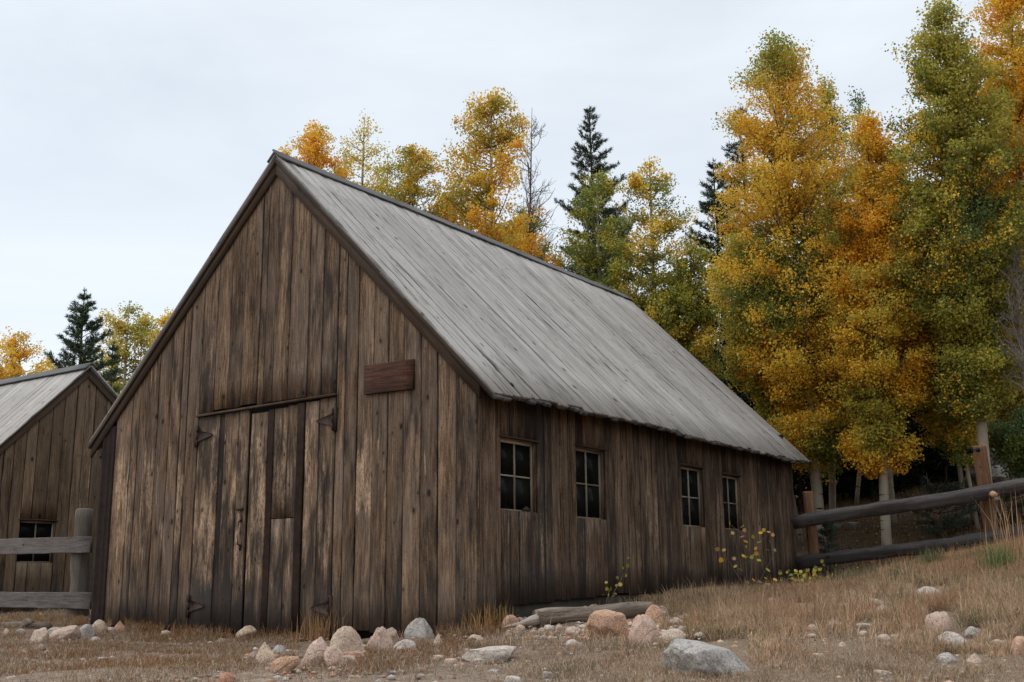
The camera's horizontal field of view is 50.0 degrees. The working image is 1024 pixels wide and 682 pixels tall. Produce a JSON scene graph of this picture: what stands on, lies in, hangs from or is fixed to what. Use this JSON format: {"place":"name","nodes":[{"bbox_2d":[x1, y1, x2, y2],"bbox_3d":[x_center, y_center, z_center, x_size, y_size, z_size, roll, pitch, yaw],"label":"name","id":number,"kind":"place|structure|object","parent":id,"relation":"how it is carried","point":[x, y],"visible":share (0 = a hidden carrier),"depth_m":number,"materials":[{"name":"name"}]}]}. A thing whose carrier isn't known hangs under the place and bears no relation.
{"place":"outdoors","nodes":[
{"label":"outdoors","id":0,"kind":"place"},
{"bbox_2d":[0,610,524,681],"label":"red brown grass","id":1,"kind":"structure","parent":0,"point":[165,638],"depth_m":11.99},
{"bbox_2d":[0,475,1023,681],"bbox_3d":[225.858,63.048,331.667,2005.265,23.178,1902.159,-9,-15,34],"label":"ground","id":2,"kind":"structure","parent":0,"point":[739,653],"depth_m":9.76,"materials":[{"name":"brown soil"}]},
{"bbox_2d":[1,621,51,629],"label":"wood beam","id":3,"kind":"structure","parent":2,"relation":"on","point":[47,625],"depth_m":15.90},
{"bbox_2d":[0,326,56,379],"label":"aspen tree","id":4,"kind":"object","parent":2,"relation":"on","point":[12,368],"visible":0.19,"depth_m":35.47,"materials":[{"name":"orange plant"}]},
{"bbox_2d":[30,627,48,643],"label":"rock","id":5,"kind":"object","parent":2,"relation":"on","point":[41,635],"visible":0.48,"depth_m":14.01,"materials":[{"name":"stone"}]},
{"bbox_2d":[0,508,92,618],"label":"board fence","id":6,"kind":"object","parent":2,"relation":"on","point":[78,546],"visible":0.94,"depth_m":18.05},
{"bbox_2d":[0,362,117,613],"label":"wooden shed","id":7,"kind":"structure","parent":2,"relation":"on","point":[50,467],"depth_m":22.23,"materials":[{"name":"wood"}]},
{"bbox_2d":[16,519,58,562],"bbox_3d":[-9.449,3.965,21.768,0.180,0.845,0.852,-9,-15,34],"label":"window","id":8,"kind":"structure","parent":7,"relation":"in","point":[28,528],"depth_m":21.79,"materials":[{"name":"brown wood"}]},
{"bbox_2d":[49,625,80,640],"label":"rock","id":9,"kind":"object","parent":2,"relation":"on","point":[73,631],"visible":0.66,"depth_m":14.41,"materials":[{"name":"stone"}]},
{"bbox_2d":[42,287,119,381],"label":"pine tree","id":10,"kind":"object","parent":2,"relation":"on","point":[79,322],"visible":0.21,"depth_m":29.55,"materials":[{"name":"green plant"}]},
{"bbox_2d":[80,624,94,637],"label":"rock","id":11,"kind":"object","parent":2,"relation":"on","point":[87,630],"visible":0.44,"depth_m":14.66,"materials":[{"name":"stone"}]},
{"bbox_2d":[92,619,107,634],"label":"rock","id":12,"kind":"object","parent":2,"relation":"on","point":[99,626],"visible":0.49,"depth_m":15.03,"materials":[{"name":"stone"}]},
{"bbox_2d":[103,341,122,392],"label":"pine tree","id":13,"kind":"object","parent":2,"relation":"on","point":[114,372],"visible":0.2,"depth_m":28.82,"materials":[{"name":"green plant"}]},
{"bbox_2d":[75,300,162,395],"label":"aspen tree","id":14,"kind":"object","parent":2,"relation":"on","point":[138,330],"visible":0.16,"depth_m":33.56,"materials":[{"name":"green plant"}]},
{"bbox_2d":[145,307,172,347],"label":"aspen tree","id":15,"kind":"object","parent":2,"relation":"on","point":[164,318],"visible":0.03,"depth_m":35.71,"materials":[{"name":"yellow plant"}]},
{"bbox_2d":[218,672,235,681],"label":"rock","id":16,"kind":"object","parent":2,"relation":"on","point":[224,675],"visible":0.94,"depth_m":8.62,"materials":[{"name":"stone"}]},
{"bbox_2d":[235,625,256,640],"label":"rock","id":17,"kind":"object","parent":2,"relation":"on","point":[248,628],"visible":0.51,"depth_m":14.68,"materials":[{"name":"stone"}]},
{"bbox_2d":[255,642,275,662],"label":"rock","id":18,"kind":"object","parent":2,"relation":"on","point":[264,652],"visible":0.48,"depth_m":10.35,"materials":[{"name":"stone"}]},
{"bbox_2d":[270,656,300,672],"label":"rock","id":19,"kind":"object","parent":2,"relation":"on","point":[287,663],"visible":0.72,"depth_m":9.40,"materials":[{"name":"stone"}]},
{"bbox_2d":[301,637,327,666],"bbox_3d":[-1.770,2.899,9.969,0.264,0.420,0.252,-9,-15,34],"label":"rock","id":20,"kind":"object","parent":2,"relation":"on","point":[315,651],"visible":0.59,"depth_m":9.90,"materials":[{"name":"stone"}]},
{"bbox_2d":[284,606,348,641],"bbox_3d":[-2.364,3.487,13.579,0.858,0.494,0.750,-9,-15,34],"label":"grass clump","id":21,"kind":"object","parent":2,"relation":"on","point":[317,634],"visible":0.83,"depth_m":13.58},
{"bbox_2d":[286,118,353,179],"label":"aspen tree","id":22,"kind":"object","parent":2,"relation":"on","point":[311,147],"visible":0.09,"depth_m":29.72,"materials":[{"name":"orange plant"}]},
{"bbox_2d":[323,644,343,666],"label":"rock","id":23,"kind":"object","parent":2,"relation":"on","point":[333,652],"visible":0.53,"depth_m":9.86,"materials":[{"name":"stone"}]},
{"bbox_2d":[331,148,359,179],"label":"aspen tree","id":24,"kind":"object","parent":2,"relation":"on","point":[344,162],"visible":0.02,"depth_m":31.81,"materials":[{"name":"yellow plant"}]},
{"bbox_2d":[330,626,363,651],"bbox_3d":[-1.688,3.148,11.233,0.349,0.451,0.300,3,-13,-14],"label":"rock","id":25,"kind":"object","parent":2,"relation":"on","point":[345,638],"visible":0.48,"depth_m":11.17,"materials":[{"name":"stone"}]},
{"bbox_2d":[340,655,355,668],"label":"rock","id":26,"kind":"object","parent":2,"relation":"on","point":[347,659],"visible":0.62,"depth_m":9.71,"materials":[{"name":"stone"}]},
{"bbox_2d":[343,651,364,665],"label":"rock","id":27,"kind":"object","parent":2,"relation":"on","point":[357,655],"visible":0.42,"depth_m":10.04,"materials":[{"name":"stone"}]},
{"bbox_2d":[330,108,395,193],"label":"aspen tree","id":28,"kind":"object","parent":2,"relation":"on","point":[363,164],"visible":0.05,"depth_m":30.64,"materials":[{"name":"yellow plant"}]},
{"bbox_2d":[366,626,392,649],"bbox_3d":[-1.361,3.169,11.404,0.240,0.400,0.243,8,-15,-35],"label":"rock","id":29,"kind":"object","parent":2,"relation":"on","point":[381,636],"visible":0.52,"depth_m":11.36,"materials":[{"name":"stone"}]},
{"bbox_2d":[359,152,407,202],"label":"aspen tree","id":30,"kind":"object","parent":2,"relation":"on","point":[379,169],"visible":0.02,"depth_m":32.75,"materials":[{"name":"yellow plant"}]},
{"bbox_2d":[392,639,415,649],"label":"rock","id":31,"kind":"object","parent":2,"relation":"on","point":[406,643],"visible":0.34,"depth_m":11.11,"materials":[{"name":"stone"}]},
{"bbox_2d":[374,142,463,223],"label":"aspen tree","id":32,"kind":"object","parent":2,"relation":"on","point":[414,173],"visible":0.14,"depth_m":29.57,"materials":[{"name":"yellow plant"}]},
{"bbox_2d":[404,618,434,637],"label":"rock","id":33,"kind":"object","parent":2,"relation":"on","point":[419,627],"visible":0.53,"depth_m":12.52,"materials":[{"name":"stone"}]},
{"bbox_2d":[87,149,809,640],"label":"wooden barn","id":34,"kind":"structure","parent":2,"relation":"on","point":[543,435],"depth_m":15.48,"materials":[{"name":"wood"}]},
{"bbox_2d":[185,410,250,631],"bbox_3d":[-4.169,2.539,15.555,1.151,3.056,0.100,-9,-15,34],"label":"door","id":35,"kind":"structure","parent":34,"relation":"in","point":[216,596],"depth_m":15.54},
{"bbox_2d":[243,397,336,632],"bbox_3d":[-2.987,2.347,14.748,1.662,3.075,0.072,-9,-15,34],"label":"door","id":36,"kind":"structure","parent":34,"relation":"in","point":[274,597],"depth_m":14.73,"materials":[{"name":"wood"}]},
{"bbox_2d":[363,359,414,394],"bbox_3d":[-1.581,0.464,14.098,0.830,0.397,0.050,-9,-15,34],"label":"wooden sign","id":37,"kind":"object","parent":34,"relation":"attached to","point":[387,377],"visible":1,"depth_m":14.06,"materials":[{"name":"wood"}]},
{"bbox_2d":[499,434,539,512],"bbox_3d":[0.040,1.688,13.843,0.180,0.925,0.880,-9,-15,34],"label":"window","id":38,"kind":"structure","parent":34,"relation":"in","point":[517,457],"depth_m":13.90,"materials":[{"name":"brown wood"}]},
{"bbox_2d":[575,444,606,519],"bbox_3d":[1.038,1.968,15.231,0.180,1.000,0.855,-9,-15,34],"label":"window","id":39,"kind":"structure","parent":34,"relation":"in","point":[589,462],"depth_m":15.32,"materials":[{"name":"brown wood"}]},
{"bbox_2d":[680,463,704,526],"bbox_3d":[2.872,2.511,17.778,0.180,0.990,0.865,-9,-15,34],"label":"window","id":40,"kind":"structure","parent":34,"relation":"in","point":[691,477],"depth_m":17.89,"materials":[{"name":"brown wood"}]},
{"bbox_2d":[721,472,741,529],"bbox_3d":[3.753,2.785,18.998,0.180,0.960,0.825,-9,-15,34],"label":"window","id":41,"kind":"structure","parent":34,"relation":"in","point":[731,489],"depth_m":19.12,"materials":[{"name":"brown wood"}]},
{"bbox_2d":[428,181,471,228],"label":"aspen tree","id":42,"kind":"object","parent":2,"relation":"on","point":[447,216],"visible":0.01,"depth_m":29.67,"materials":[{"name":"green plant"}]},
{"bbox_2d":[462,645,516,663],"bbox_3d":[-0.187,2.846,9.853,0.477,0.212,0.429,-9,-15,34],"label":"rock","id":43,"kind":"object","parent":2,"relation":"on","point":[489,654],"visible":0.74,"depth_m":9.69,"materials":[{"name":"stone"}]},
{"bbox_2d":[461,598,517,633],"bbox_3d":[-0.289,3.197,12.858,0.753,0.431,0.751,0,-12,-3],"label":"grass clump","id":44,"kind":"object","parent":2,"relation":"on","point":[493,616],"visible":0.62,"depth_m":12.72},
{"bbox_2d":[435,86,547,256],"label":"aspen tree","id":45,"kind":"object","parent":2,"relation":"on","point":[509,234],"visible":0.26,"depth_m":28.24,"materials":[{"name":"orange plant"}]},
{"bbox_2d":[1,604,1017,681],"bbox_3d":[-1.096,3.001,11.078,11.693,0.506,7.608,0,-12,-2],"label":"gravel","id":46,"kind":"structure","parent":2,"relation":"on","point":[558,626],"depth_m":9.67,"materials":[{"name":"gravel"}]},
{"bbox_2d":[501,615,518,631],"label":"rock","id":47,"kind":"object","parent":2,"relation":"on","point":[512,619],"visible":0.44,"depth_m":12.57,"materials":[{"name":"stone"}]},
{"bbox_2d":[0,603,1023,681],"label":"flat straw","id":48,"kind":"object","parent":2,"relation":"on","point":[581,677],"visible":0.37,"depth_m":9.40,"materials":[{"name":"beige plant"}]},
{"bbox_2d":[499,115,565,263],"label":"bare tree","id":49,"kind":"object","parent":2,"relation":"on","point":[529,170],"visible":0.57,"depth_m":29.49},
{"bbox_2d":[512,206,557,261],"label":"aspen tree","id":50,"kind":"object","parent":2,"relation":"on","point":[545,244],"visible":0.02,"depth_m":30.80,"materials":[{"name":"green plant"}]},
{"bbox_2d":[544,251,567,268],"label":"aspen tree","id":51,"kind":"object","parent":2,"relation":"on","point":[554,256],"visible":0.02,"depth_m":28.41,"materials":[{"name":"yellow plant"}]},
{"bbox_2d":[502,601,652,628],"bbox_3d":[0.769,3.157,12.644,1.938,0.288,0.249,5,-14,-24],"label":"fallen log","id":52,"kind":"object","parent":2,"relation":"on","point":[538,618],"visible":0.7,"depth_m":12.52,"materials":[{"name":"brown wood"}]},
{"bbox_2d":[551,105,636,282],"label":"pine tree","id":53,"kind":"object","parent":2,"relation":"on","point":[589,161],"visible":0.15,"depth_m":30.35,"materials":[{"name":"green plant"}]},
{"bbox_2d":[555,167,657,298],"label":"aspen tree","id":54,"kind":"object","parent":2,"relation":"on","point":[585,262],"visible":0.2,"depth_m":27.32,"materials":[{"name":"green plant"}]},
{"bbox_2d":[586,609,628,639],"bbox_3d":[0.996,2.966,11.129,0.434,0.481,0.399,-9,-15,34],"label":"rock","id":55,"kind":"object","parent":2,"relation":"on","point":[611,621],"visible":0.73,"depth_m":11.01,"materials":[{"name":"stone"}]},
{"bbox_2d":[602,557,629,603],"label":"aspen sapling","id":56,"kind":"object","parent":2,"relation":"on","point":[619,583],"visible":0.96,"depth_m":14.57,"materials":[{"name":"green plant"}]},
{"bbox_2d":[628,614,659,646],"bbox_3d":[1.263,2.846,10.464,0.283,0.474,0.288,-9,-15,34],"label":"rock","id":57,"kind":"object","parent":2,"relation":"on","point":[643,626],"visible":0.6,"depth_m":10.40,"materials":[{"name":"stone"}]},
{"bbox_2d":[598,156,713,371],"bbox_3d":[3.653,0.312,26.917,2.885,10.315,2.812,-9,-15,34],"label":"aspen tree","id":58,"kind":"object","parent":2,"relation":"on","point":[637,185],"visible":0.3,"depth_m":27.34,"materials":[{"name":"yellow plant"}]},
{"bbox_2d":[645,605,666,623],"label":"rock","id":59,"kind":"object","parent":2,"relation":"on","point":[652,611],"visible":0.31,"depth_m":12.26,"materials":[{"name":"stone"}]},
{"bbox_2d":[618,274,705,366],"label":"aspen tree","id":60,"kind":"object","parent":2,"relation":"on","point":[674,334],"visible":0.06,"depth_m":26.39,"materials":[{"name":"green plant"}]},
{"bbox_2d":[660,628,684,642],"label":"rock","id":61,"kind":"object","parent":2,"relation":"on","point":[675,633],"visible":0.56,"depth_m":10.52,"materials":[{"name":"stone"}]},
{"bbox_2d":[648,239,740,398],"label":"aspen tree","id":62,"kind":"object","parent":2,"relation":"on","point":[686,303],"visible":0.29,"depth_m":26.43,"materials":[{"name":"green plant"}]},
{"bbox_2d":[662,638,748,676],"bbox_3d":[1.534,2.605,8.680,0.567,0.484,0.553,7,-14,-30],"label":"boulder","id":63,"kind":"object","parent":2,"relation":"on","point":[679,654],"visible":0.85,"depth_m":8.56,"materials":[{"name":"stone"}]},
{"bbox_2d":[682,159,757,411],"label":"pine tree","id":64,"kind":"object","parent":2,"relation":"on","point":[704,206],"visible":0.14,"depth_m":29.43,"materials":[{"name":"green plant"}]},
{"bbox_2d":[464,522,1023,681],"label":"dry grass","id":65,"kind":"structure","parent":2,"relation":"on","point":[734,608],"depth_m":11.56,"materials":[{"name":"plant"}]},
{"bbox_2d":[715,521,776,585],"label":"aspen sapling","id":66,"kind":"object","parent":2,"relation":"on","point":[756,553],"visible":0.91,"depth_m":17.61,"materials":[{"name":"yellow plant"}]},
{"bbox_2d":[708,106,784,408],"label":"pine tree","id":67,"kind":"object","parent":2,"relation":"on","point":[729,149],"visible":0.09,"depth_m":29.43,"materials":[{"name":"green plant"}]},
{"bbox_2d":[695,219,816,545],"bbox_3d":[5.609,0.959,24.320,2.747,7.442,2.756,-9,-15,34],"label":"aspen tree","id":68,"kind":"object","parent":2,"relation":"on","point":[756,386],"visible":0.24,"depth_m":24.23,"materials":[{"name":"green plant"}]},
{"bbox_2d":[722,350,828,505],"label":"conifer tree","id":69,"kind":"object","parent":2,"relation":"on","point":[748,403],"visible":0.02,"depth_m":29.98,"materials":[{"name":"plant"}]},
{"bbox_2d":[706,26,886,549],"bbox_3d":[6.269,-1.018,23.276,3.955,11.396,4.506,-1,-12,3],"label":"aspen tree","id":70,"kind":"object","parent":2,"relation":"on","point":[784,148],"visible":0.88,"depth_m":23.00,"materials":[{"name":"yellow plant"}]},
{"bbox_2d":[777,396,828,511],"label":"conifer tree","id":71,"kind":"object","parent":2,"relation":"on","point":[799,487],"visible":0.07,"depth_m":27.84,"materials":[{"name":"plant"}]},
{"bbox_2d":[778,559,832,582],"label":"aspen sapling","id":72,"kind":"object","parent":2,"relation":"on","point":[803,576],"visible":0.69,"depth_m":18.38,"materials":[{"name":"yellow plant"}]},
{"bbox_2d":[817,522,844,576],"bbox_3d":[6.151,4.120,21.453,0.727,1.444,0.743,-9,-15,34],"label":"conifer seedling","id":73,"kind":"object","parent":2,"relation":"on","point":[826,532],"visible":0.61,"depth_m":21.50,"materials":[{"name":"green plant"}]},
{"bbox_2d":[801,71,861,528],"bbox_3d":[7.184,-0.848,24.913,2.494,10.474,1.839,-30,-31,66],"label":"aspen tree","id":74,"kind":"object","parent":2,"relation":"on","point":[830,96],"visible":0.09,"depth_m":24.96,"materials":[{"name":"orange plant"}]},
{"bbox_2d":[795,378,878,504],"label":"conifer tree","id":75,"kind":"object","parent":2,"relation":"on","point":[845,486],"visible":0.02,"depth_m":28.06,"materials":[{"name":"plant"}]},
{"bbox_2d":[808,562,887,586],"bbox_3d":[4.708,3.298,15.449,1.282,0.479,1.292,-9,-15,34],"label":"grass clump","id":76,"kind":"object","parent":2,"relation":"on","point":[855,573],"visible":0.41,"depth_m":15.43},
{"bbox_2d":[832,86,904,524],"bbox_3d":[8.386,-0.915,25.513,1.717,10.696,1.738,-9,-15,34],"label":"aspen tree","id":77,"kind":"object","parent":2,"relation":"on","point":[893,517],"visible":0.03,"depth_m":26.17,"materials":[{"name":"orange plant"}]},
{"bbox_2d":[810,108,944,545],"bbox_3d":[7.459,-0.102,22.141,2.744,9.183,2.984,-3,-12,9],"label":"aspen tree","id":78,"kind":"object","parent":2,"relation":"on","point":[873,443],"visible":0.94,"depth_m":21.90,"materials":[{"name":"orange plant"}]},
{"bbox_2d":[836,409,925,500],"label":"conifer tree","id":79,"kind":"object","parent":2,"relation":"on","point":[905,481],"visible":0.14,"depth_m":27.53,"materials":[{"name":"plant"}]},
{"bbox_2d":[844,144,918,505],"bbox_3d":[9.047,-0.308,26.694,3.226,8.957,2.928,-9,-15,34],"label":"aspen tree","id":80,"kind":"object","parent":2,"relation":"on","point":[857,490],"depth_m":26.63,"materials":[{"name":"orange plant"}]},
{"bbox_2d":[764,474,1023,583],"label":"forest grass","id":81,"kind":"structure","parent":2,"relation":"on","point":[846,504],"depth_m":23.85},
{"bbox_2d":[870,560,929,582],"bbox_3d":[5.083,3.073,14.482,0.771,0.445,0.706,2,-13,-11],"label":"grass clump","id":82,"kind":"object","parent":2,"relation":"on","point":[896,573],"visible":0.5,"depth_m":14.43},
{"bbox_2d":[791,445,1023,579],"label":"rail fence","id":83,"kind":"object","parent":2,"relation":"on","point":[810,519],"visible":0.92,"depth_m":19.39,"materials":[{"name":"brown wood"}]},
{"bbox_2d":[799,477,1023,572],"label":"fallen leaves","id":84,"kind":"object","parent":2,"relation":"on","point":[903,526],"visible":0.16,"depth_m":23.52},
{"bbox_2d":[892,375,963,485],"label":"conifer tree","id":85,"kind":"object","parent":2,"relation":"on","point":[939,473],"visible":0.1,"depth_m":28.27,"materials":[{"name":"plant"}]},
{"bbox_2d":[914,544,953,565],"bbox_3d":[5.762,2.961,15.039,0.646,0.400,0.772,-9,-15,34],"label":"grass clump","id":86,"kind":"object","parent":2,"relation":"on","point":[926,558],"visible":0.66,"depth_m":15.02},
{"bbox_2d":[895,478,980,536],"bbox_3d":[8.797,3.481,22.437,1.607,1.431,1.718,5,-14,-26],"label":"conifer seedling","id":87,"kind":"object","parent":2,"relation":"on","point":[948,520],"visible":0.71,"depth_m":22.37,"materials":[{"name":"plant"}]},
{"bbox_2d":[924,611,953,630],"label":"rock","id":88,"kind":"object","parent":2,"relation":"on","point":[942,619],"visible":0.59,"depth_m":10.49,"materials":[{"name":"stone"}]},
{"bbox_2d":[870,0,1023,480],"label":"aspen tree","id":89,"kind":"object","parent":2,"relation":"on","point":[961,207],"visible":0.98,"depth_m":20.91,"materials":[{"name":"green plant"}]},
{"bbox_2d":[935,652,958,663],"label":"rock","id":90,"kind":"object","parent":2,"relation":"on","point":[951,658],"visible":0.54,"depth_m":8.83,"materials":[{"name":"stone"}]},
{"bbox_2d":[891,213,1010,524],"bbox_3d":[8.906,0.599,22.800,2.656,6.760,3.083,-9,-15,34],"label":"aspen tree","id":91,"kind":"object","parent":2,"relation":"on","point":[937,436],"visible":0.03,"depth_m":22.76,"materials":[{"name":"green plant"}]},
{"bbox_2d":[906,392,995,484],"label":"conifer tree","id":92,"kind":"object","parent":2,"relation":"on","point":[936,460],"visible":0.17,"depth_m":28.07,"materials":[{"name":"plant"}]},
{"bbox_2d":[938,631,968,646],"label":"rock","id":93,"kind":"object","parent":2,"relation":"on","point":[948,634],"visible":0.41,"depth_m":9.70,"materials":[{"name":"stone"}]},
{"bbox_2d":[922,341,989,529],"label":"aspen tree","id":94,"kind":"object","parent":2,"relation":"on","point":[959,441],"visible":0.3,"depth_m":22.20,"materials":[{"name":"green plant"}]},
{"bbox_2d":[964,626,981,637],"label":"rock","id":95,"kind":"object","parent":2,"relation":"on","point":[969,632],"visible":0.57,"depth_m":10.12,"materials":[{"name":"stone"}]},
{"bbox_2d":[966,653,981,662],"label":"rock","id":96,"kind":"object","parent":2,"relation":"on","point":[973,658],"visible":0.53,"depth_m":8.80,"materials":[{"name":"stone"}]},
{"bbox_2d":[948,0,1023,353],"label":"aspen tree","id":97,"kind":"object","parent":2,"relation":"on","point":[1006,16],"visible":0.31,"depth_m":22.25,"materials":[{"name":"green plant"}]},
{"bbox_2d":[969,448,1006,485],"bbox_3d":[11.748,3.260,26.741,1.083,1.392,1.135,-9,-15,34],"label":"boulder","id":98,"kind":"object","parent":2,"relation":"on","point":[973,474],"visible":0.05,"depth_m":26.67,"materials":[{"name":"stone"}]},
{"bbox_2d":[972,537,1021,572],"bbox_3d":[6.021,2.704,13.697,0.670,0.523,0.738,-4,-13,16],"label":"grass clump","id":99,"kind":"object","parent":2,"relation":"on","point":[997,559],"visible":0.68,"depth_m":13.59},
{"bbox_2d":[972,243,1023,390],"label":"bare tree","id":100,"kind":"object","parent":2,"relation":"on","point":[1019,321],"visible":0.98,"depth_m":20.55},
{"bbox_2d":[994,497,1003,526],"bbox_3d":[9.699,3.487,21.944,0.203,0.833,0.216,0,-12,-2],"label":"tree stump","id":101,"kind":"object","parent":2,"relation":"on","point":[997,500],"visible":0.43,"depth_m":21.89,"materials":[{"name":"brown wood"}]},
{"bbox_2d":[976,490,1023,559],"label":"grass stalks","id":102,"kind":"object","parent":2,"relation":"on","point":[1007,530],"depth_m":14.36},
{"bbox_2d":[991,465,1008,481],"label":"boulder","id":103,"kind":"object","parent":2,"relation":"on","point":[997,475],"visible":0.34,"depth_m":25.39,"materials":[{"name":"stone"}]},
{"bbox_2d":[977,479,1023,524],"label":"conifer seedling","id":104,"kind":"object","parent":2,"relation":"on","point":[1010,498],"visible":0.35,"depth_m":21.87,"materials":[{"name":"green plant"}]},
{"bbox_2d":[986,402,1023,479],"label":"aspen tree","id":105,"kind":"object","parent":2,"relation":"on","point":[1008,441],"visible":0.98,"depth_m":22.34,"materials":[{"name":"green plant"}]},
{"bbox_2d":[990,287,1023,479],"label":"aspen tree","id":106,"kind":"object","parent":2,"relation":"on","point":[1019,398],"visible":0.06,"depth_m":24.37,"materials":[{"name":"green plant"}]},
{"bbox_2d":[1011,636,1023,655],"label":"rock","id":107,"kind":"object","parent":2,"relation":"on","point":[1018,643],"visible":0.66,"depth_m":9.09,"materials":[{"name":"stone"}]},
{"bbox_2d":[0,0,1023,383],"label":"sky","id":108,"kind":"structure","parent":0,"point":[133,133],"materials":[{"name":"white"}]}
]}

